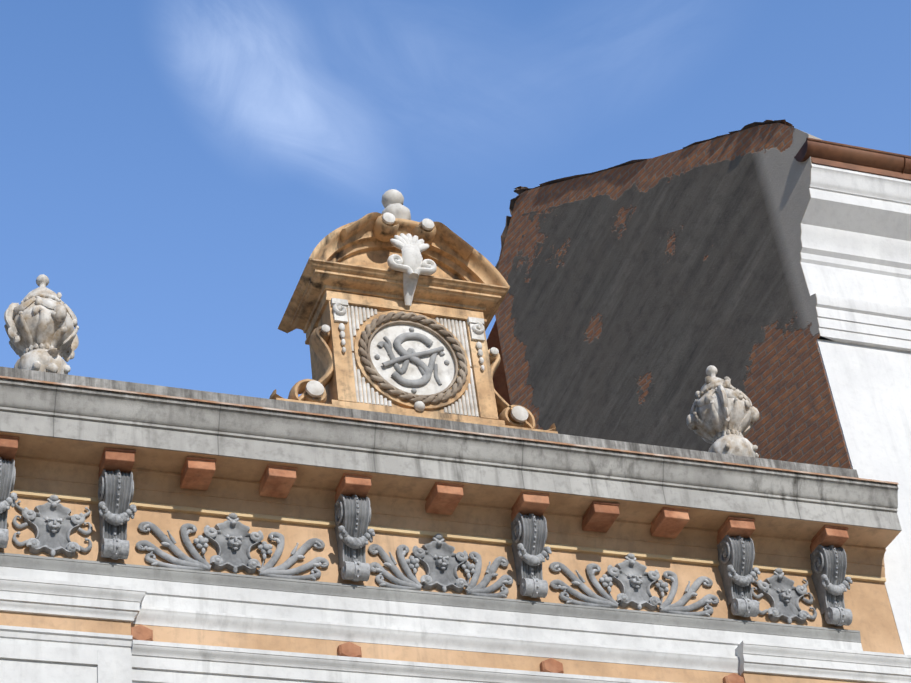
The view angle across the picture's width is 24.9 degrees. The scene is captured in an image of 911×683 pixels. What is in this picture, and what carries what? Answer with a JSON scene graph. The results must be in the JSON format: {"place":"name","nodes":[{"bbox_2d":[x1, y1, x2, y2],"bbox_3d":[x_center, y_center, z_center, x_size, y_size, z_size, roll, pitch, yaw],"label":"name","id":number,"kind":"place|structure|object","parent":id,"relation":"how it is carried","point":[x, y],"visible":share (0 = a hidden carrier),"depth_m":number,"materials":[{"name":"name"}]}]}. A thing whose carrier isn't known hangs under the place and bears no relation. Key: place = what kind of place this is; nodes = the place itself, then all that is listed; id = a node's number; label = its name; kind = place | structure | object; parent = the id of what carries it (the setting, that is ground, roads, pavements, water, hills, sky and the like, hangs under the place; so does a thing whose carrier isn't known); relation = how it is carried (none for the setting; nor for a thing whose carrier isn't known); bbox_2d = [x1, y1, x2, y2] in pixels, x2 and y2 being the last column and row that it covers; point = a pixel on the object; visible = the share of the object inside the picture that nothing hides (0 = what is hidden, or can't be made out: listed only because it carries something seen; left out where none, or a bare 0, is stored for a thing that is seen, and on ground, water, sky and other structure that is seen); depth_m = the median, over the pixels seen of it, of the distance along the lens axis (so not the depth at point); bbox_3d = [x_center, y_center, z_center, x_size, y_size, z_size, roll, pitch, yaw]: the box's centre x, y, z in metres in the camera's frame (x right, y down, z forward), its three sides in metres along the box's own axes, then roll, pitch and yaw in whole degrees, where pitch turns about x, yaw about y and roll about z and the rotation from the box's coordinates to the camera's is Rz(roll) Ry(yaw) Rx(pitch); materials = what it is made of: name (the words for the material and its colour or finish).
{"place":"outdoors","nodes":[
{"label":"outdoors","id":0,"kind":"place"},
{"bbox_2d":[370,324,454,394],"bbox_3d":[-0.387,0.167,18.387,0.870,0.870,0.001,8,-40,-19],"label":"medallion","id":1,"kind":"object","parent":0,"point":[391,333],"depth_m":18.40,"materials":[{"name":"white stone"}]},
{"bbox_2d":[305,189,528,421],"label":"decorative ornaments","id":2,"kind":"object","parent":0,"point":[411,264],"visible":0.92,"depth_m":18.66},
{"bbox_2d":[0,0,910,398],"label":"sky","id":3,"kind":"structure","parent":0,"point":[173,170],"materials":[{"name":"blue"}]},
{"bbox_3d":[-4.464,5.210,18.939,14.600,4.300,8.250,8,-40,-19],"label":"roof mass","id":4,"kind":"object","parent":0,"visible":0},
{"bbox_2d":[495,123,851,468],"bbox_3d":[2.600,1.607,21.381,0.350,11.380,5.410,18,-45,-30],"label":"firewall","id":5,"kind":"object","parent":4,"relation":"on","point":[640,297],"visible":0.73,"depth_m":22.58,"materials":[{"name":"brick"}]},
{"bbox_2d":[487,321,510,416],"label":"neighbour roof","id":6,"kind":"structure","parent":5,"relation":"on","point":[499,381],"depth_m":26.83,"materials":[{"name":"tile"}]},
{"bbox_2d":[495,119,793,268],"bbox_3d":[2.015,-1.957,24.153,0.328,2.680,5.022,18,-45,-30],"label":"firewall coping","id":7,"kind":"object","parent":5,"relation":"on","point":[519,190],"visible":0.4,"depth_m":24.88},
{"label":"ground","id":8,"kind":"structure","parent":0,"visible":0},
{"bbox_2d":[0,432,903,682],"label":"wall","id":9,"kind":"structure","parent":8,"relation":"on","point":[56,465],"depth_m":17.01,"materials":[{"name":"paint"}]},
{"bbox_2d":[0,457,17,547],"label":"bracket","id":10,"kind":"object","parent":9,"relation":"attached to","point":[7,479],"visible":1,"depth_m":15.77,"materials":[{"name":"grey stone"}]},
{"bbox_2d":[0,435,18,460],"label":"bracket block","id":11,"kind":"structure","parent":9,"relation":"attached to","point":[8,447],"depth_m":15.86,"materials":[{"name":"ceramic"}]},
{"bbox_2d":[12,495,92,556],"bbox_3d":[-3.096,1.413,15.928,0.621,0.554,0.118,8,-40,-19],"label":"mask ornament","id":12,"kind":"object","parent":9,"relation":"attached to","point":[52,524],"visible":0.98,"depth_m":15.91,"materials":[{"name":"grey stone"}]},
{"bbox_2d":[0,611,130,634],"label":"pier necking","id":13,"kind":"object","parent":9,"relation":"attached to","point":[63,623],"visible":0.67,"depth_m":15.42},
{"bbox_2d":[0,638,131,682],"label":"pier shaft","id":14,"kind":"object","parent":9,"relation":"attached to","point":[18,671],"depth_m":15.18,"materials":[{"name":"white stone"}]},
{"bbox_2d":[0,643,113,682],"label":"frame molding","id":15,"kind":"structure","parent":14,"relation":"attached to","point":[102,661],"depth_m":15.22,"materials":[{"name":"white stone"}]},
{"bbox_2d":[0,625,131,647],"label":"molding","id":16,"kind":"structure","parent":14,"relation":"attached to","point":[63,636],"depth_m":15.32,"materials":[{"name":"white stone"}]},
{"bbox_2d":[0,575,146,626],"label":"pier capital","id":17,"kind":"object","parent":9,"relation":"attached to","point":[66,598],"visible":0.88,"depth_m":15.49,"materials":[{"name":"white stone"}]},
{"bbox_2d":[98,447,135,478],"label":"bracket block","id":18,"kind":"structure","parent":9,"relation":"attached to","point":[114,459],"depth_m":16.14,"materials":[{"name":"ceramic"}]},
{"bbox_2d":[98,469,136,559],"bbox_3d":[-2.641,1.349,16.062,0.302,0.730,0.329,7,-40,-20],"label":"bracket","id":19,"kind":"object","parent":9,"relation":"attached to","point":[115,497],"visible":1,"depth_m":16.05,"materials":[{"name":"grey stone"}]},
{"bbox_2d":[180,456,215,489],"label":"bracket block","id":20,"kind":"structure","parent":9,"relation":"attached to","point":[196,473],"depth_m":16.39,"materials":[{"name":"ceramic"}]},
{"bbox_2d":[136,513,328,580],"bbox_3d":[-1.754,1.596,16.399,1.578,0.561,0.118,8,-40,-19],"label":"relief ornament","id":21,"kind":"object","parent":9,"relation":"attached to","point":[232,540],"visible":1,"depth_m":16.36,"materials":[{"name":"grey stone"}]},
{"bbox_2d":[259,464,296,497],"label":"bracket block","id":22,"kind":"structure","parent":9,"relation":"attached to","point":[277,481],"depth_m":16.60,"materials":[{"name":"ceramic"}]},
{"bbox_2d":[335,473,371,502],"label":"bracket block","id":23,"kind":"structure","parent":9,"relation":"attached to","point":[351,484],"depth_m":16.80,"materials":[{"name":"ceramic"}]},
{"bbox_2d":[334,494,374,581],"bbox_3d":[-0.817,1.593,16.704,0.312,0.730,0.329,7,-40,-19],"label":"bracket","id":24,"kind":"object","parent":9,"relation":"attached to","point":[352,515],"visible":1,"depth_m":16.69,"materials":[{"name":"grey stone"}]},
{"bbox_2d":[132,640,676,682],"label":"string course","id":25,"kind":"object","parent":9,"relation":"attached to","point":[159,662],"visible":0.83,"depth_m":15.85,"materials":[{"name":"white stone"}]},
{"bbox_2d":[0,552,860,642],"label":"ledge","id":26,"kind":"object","parent":9,"relation":"attached to","point":[297,586],"visible":0.91,"depth_m":16.68,"materials":[{"name":"grey stone"}]},
{"bbox_2d":[0,566,862,672],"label":"molding","id":27,"kind":"structure","parent":9,"relation":"attached to","point":[238,610],"depth_m":16.58,"materials":[{"name":"white stone"}]},
{"bbox_2d":[131,624,744,682],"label":"blocks","id":28,"kind":"structure","parent":9,"relation":"attached to","point":[347,649],"depth_m":16.16,"materials":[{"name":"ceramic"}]},
{"bbox_2d":[368,534,512,597],"bbox_3d":[-0.111,1.816,16.978,1.265,0.561,0.118,8,-40,-19],"label":"relief ornament","id":29,"kind":"object","parent":9,"relation":"attached to","point":[439,560],"visible":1,"depth_m":16.94,"materials":[{"name":"grey stone"}]},
{"bbox_2d":[425,482,463,514],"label":"bracket block","id":30,"kind":"structure","parent":9,"relation":"attached to","point":[443,498],"depth_m":17.07,"materials":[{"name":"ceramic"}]},
{"bbox_2d":[10,489,885,582],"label":"molding","id":31,"kind":"structure","parent":9,"relation":"attached to","point":[224,513],"depth_m":17.11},
{"bbox_2d":[0,378,901,530],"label":"cornice crown","id":32,"kind":"object","parent":9,"relation":"on","point":[77,413],"visible":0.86,"depth_m":17.08},
{"bbox_2d":[0,366,858,477],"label":"cornice top ledge","id":33,"kind":"object","parent":32,"relation":"on","point":[282,404],"visible":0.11,"depth_m":17.83,"materials":[{"name":"grey stone"}]},
{"bbox_2d":[4,274,78,374],"bbox_3d":[-3.486,0.034,17.444,0.618,1.544,0.628,-5,-38,-4],"label":"urn","id":34,"kind":"object","parent":33,"relation":"on","point":[40,324],"visible":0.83,"depth_m":17.33,"materials":[{"name":"stone"}]},
{"bbox_2d":[269,218,557,433],"bbox_3d":[-0.526,0.035,18.831,2.648,2.180,1.035,8,-40,-19],"label":"dormer body","id":35,"kind":"object","parent":33,"relation":"on","point":[355,270],"visible":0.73,"depth_m":18.64,"materials":[{"name":"beige stone"}]},
{"bbox_2d":[340,212,473,260],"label":"pediment scrolls","id":36,"kind":"object","parent":35,"relation":"attached to","point":[383,231],"visible":0.69,"depth_m":19.01,"materials":[{"name":"beige stone"}]},
{"bbox_2d":[375,327,448,393],"bbox_3d":[-0.382,0.158,18.376,0.709,0.752,0.058,8,-40,-19],"label":"monogram","id":37,"kind":"object","parent":35,"relation":"attached to","point":[413,356],"visible":0.98,"depth_m":18.35,"materials":[{"name":"grey stone"}]},
{"bbox_2d":[358,311,467,403],"bbox_3d":[-0.373,0.143,18.358,1.026,1.021,0.082,8,-40,-19],"label":"rope molding ring","id":38,"kind":"object","parent":35,"relation":"attached to","point":[369,367],"visible":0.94,"depth_m":18.38,"materials":[{"name":"beige stone"}]},
{"bbox_2d":[686,365,758,457],"bbox_3d":[2.554,0.848,19.576,0.625,1.544,0.628,14,-43,-26],"label":"urn","id":39,"kind":"object","parent":33,"relation":"on","point":[722,416],"visible":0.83,"depth_m":19.48,"materials":[{"name":"stone"}]},
{"bbox_2d":[0,376,897,484],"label":"cornice flashing","id":40,"kind":"object","parent":32,"relation":"on","point":[292,411],"visible":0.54,"depth_m":17.13,"materials":[{"name":"grey metal"}]},
{"bbox_2d":[511,491,549,520],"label":"bracket block","id":41,"kind":"structure","parent":9,"relation":"attached to","point":[534,503],"depth_m":17.30,"materials":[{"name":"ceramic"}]},
{"bbox_2d":[511,513,551,597],"bbox_3d":[0.637,1.788,17.217,0.304,0.730,0.329,8,-40,-19],"label":"bracket","id":42,"kind":"object","parent":9,"relation":"attached to","point":[531,553],"visible":0.96,"depth_m":17.20,"materials":[{"name":"grey stone"}]},
{"bbox_2d":[582,501,619,532],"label":"bracket block","id":43,"kind":"structure","parent":9,"relation":"attached to","point":[597,516],"depth_m":17.54,"materials":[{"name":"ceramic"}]},
{"bbox_2d":[549,553,718,616],"bbox_3d":[1.531,2.037,17.556,1.578,0.561,0.118,8,-40,-19],"label":"relief ornament","id":44,"kind":"object","parent":9,"relation":"attached to","point":[631,578],"visible":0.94,"depth_m":17.52,"materials":[{"name":"grey stone"}]},
{"bbox_2d":[650,507,689,538],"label":"bracket block","id":45,"kind":"structure","parent":9,"relation":"attached to","point":[667,522],"depth_m":17.76,"materials":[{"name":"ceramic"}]},
{"bbox_2d":[717,517,754,543],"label":"bracket block","id":46,"kind":"structure","parent":9,"relation":"attached to","point":[738,526],"depth_m":17.95,"materials":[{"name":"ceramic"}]},
{"bbox_2d":[717,535,759,616],"bbox_3d":[2.467,2.034,17.862,0.312,0.730,0.329,7,-40,-19],"label":"bracket","id":47,"kind":"object","parent":9,"relation":"attached to","point":[736,558],"visible":0.98,"depth_m":17.85,"materials":[{"name":"grey stone"}]},
{"bbox_2d":[751,568,816,623],"bbox_3d":[2.873,2.214,18.031,0.621,0.554,0.118,8,-40,-19],"label":"mask ornament","id":48,"kind":"object","parent":9,"relation":"attached to","point":[780,593],"visible":0.9,"depth_m":18.01,"materials":[{"name":"grey stone"}]},
{"bbox_2d":[740,672,869,682],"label":"pier necking","id":49,"kind":"object","parent":9,"relation":"attached to","point":[757,678],"visible":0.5,"depth_m":17.43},
{"bbox_2d":[735,640,910,682],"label":"pier capital","id":50,"kind":"object","parent":9,"relation":"attached to","point":[811,662],"visible":0.96,"depth_m":17.61,"materials":[{"name":"white stone"}]},
{"bbox_2d":[810,525,848,552],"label":"bracket block","id":51,"kind":"structure","parent":9,"relation":"attached to","point":[834,536],"depth_m":18.26,"materials":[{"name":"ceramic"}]},
{"bbox_2d":[810,545,852,625],"bbox_3d":[3.327,2.150,18.165,0.301,0.730,0.329,7,-40,-19],"label":"bracket","id":52,"kind":"object","parent":9,"relation":"attached to","point":[831,582],"visible":1,"depth_m":18.16,"materials":[{"name":"grey stone"}]},
{"bbox_2d":[817,339,910,654],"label":"white wall","id":53,"kind":"structure","parent":8,"relation":"on","point":[870,388],"depth_m":19.84,"materials":[{"name":"white paint"}]},
{"bbox_2d":[801,163,910,351],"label":"cornice","id":54,"kind":"structure","parent":53,"relation":"on","point":[856,246],"depth_m":21.09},
{"bbox_2d":[794,137,910,173],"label":"gutter","id":55,"kind":"object","parent":54,"relation":"on","point":[846,153],"visible":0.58,"depth_m":21.35,"materials":[{"name":"orange metal"}]},
{"bbox_2d":[811,157,910,180],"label":"gutter apron","id":56,"kind":"object","parent":54,"relation":"attached to","point":[859,168],"visible":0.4,"depth_m":21.36,"materials":[{"name":"metal"}]}
]}

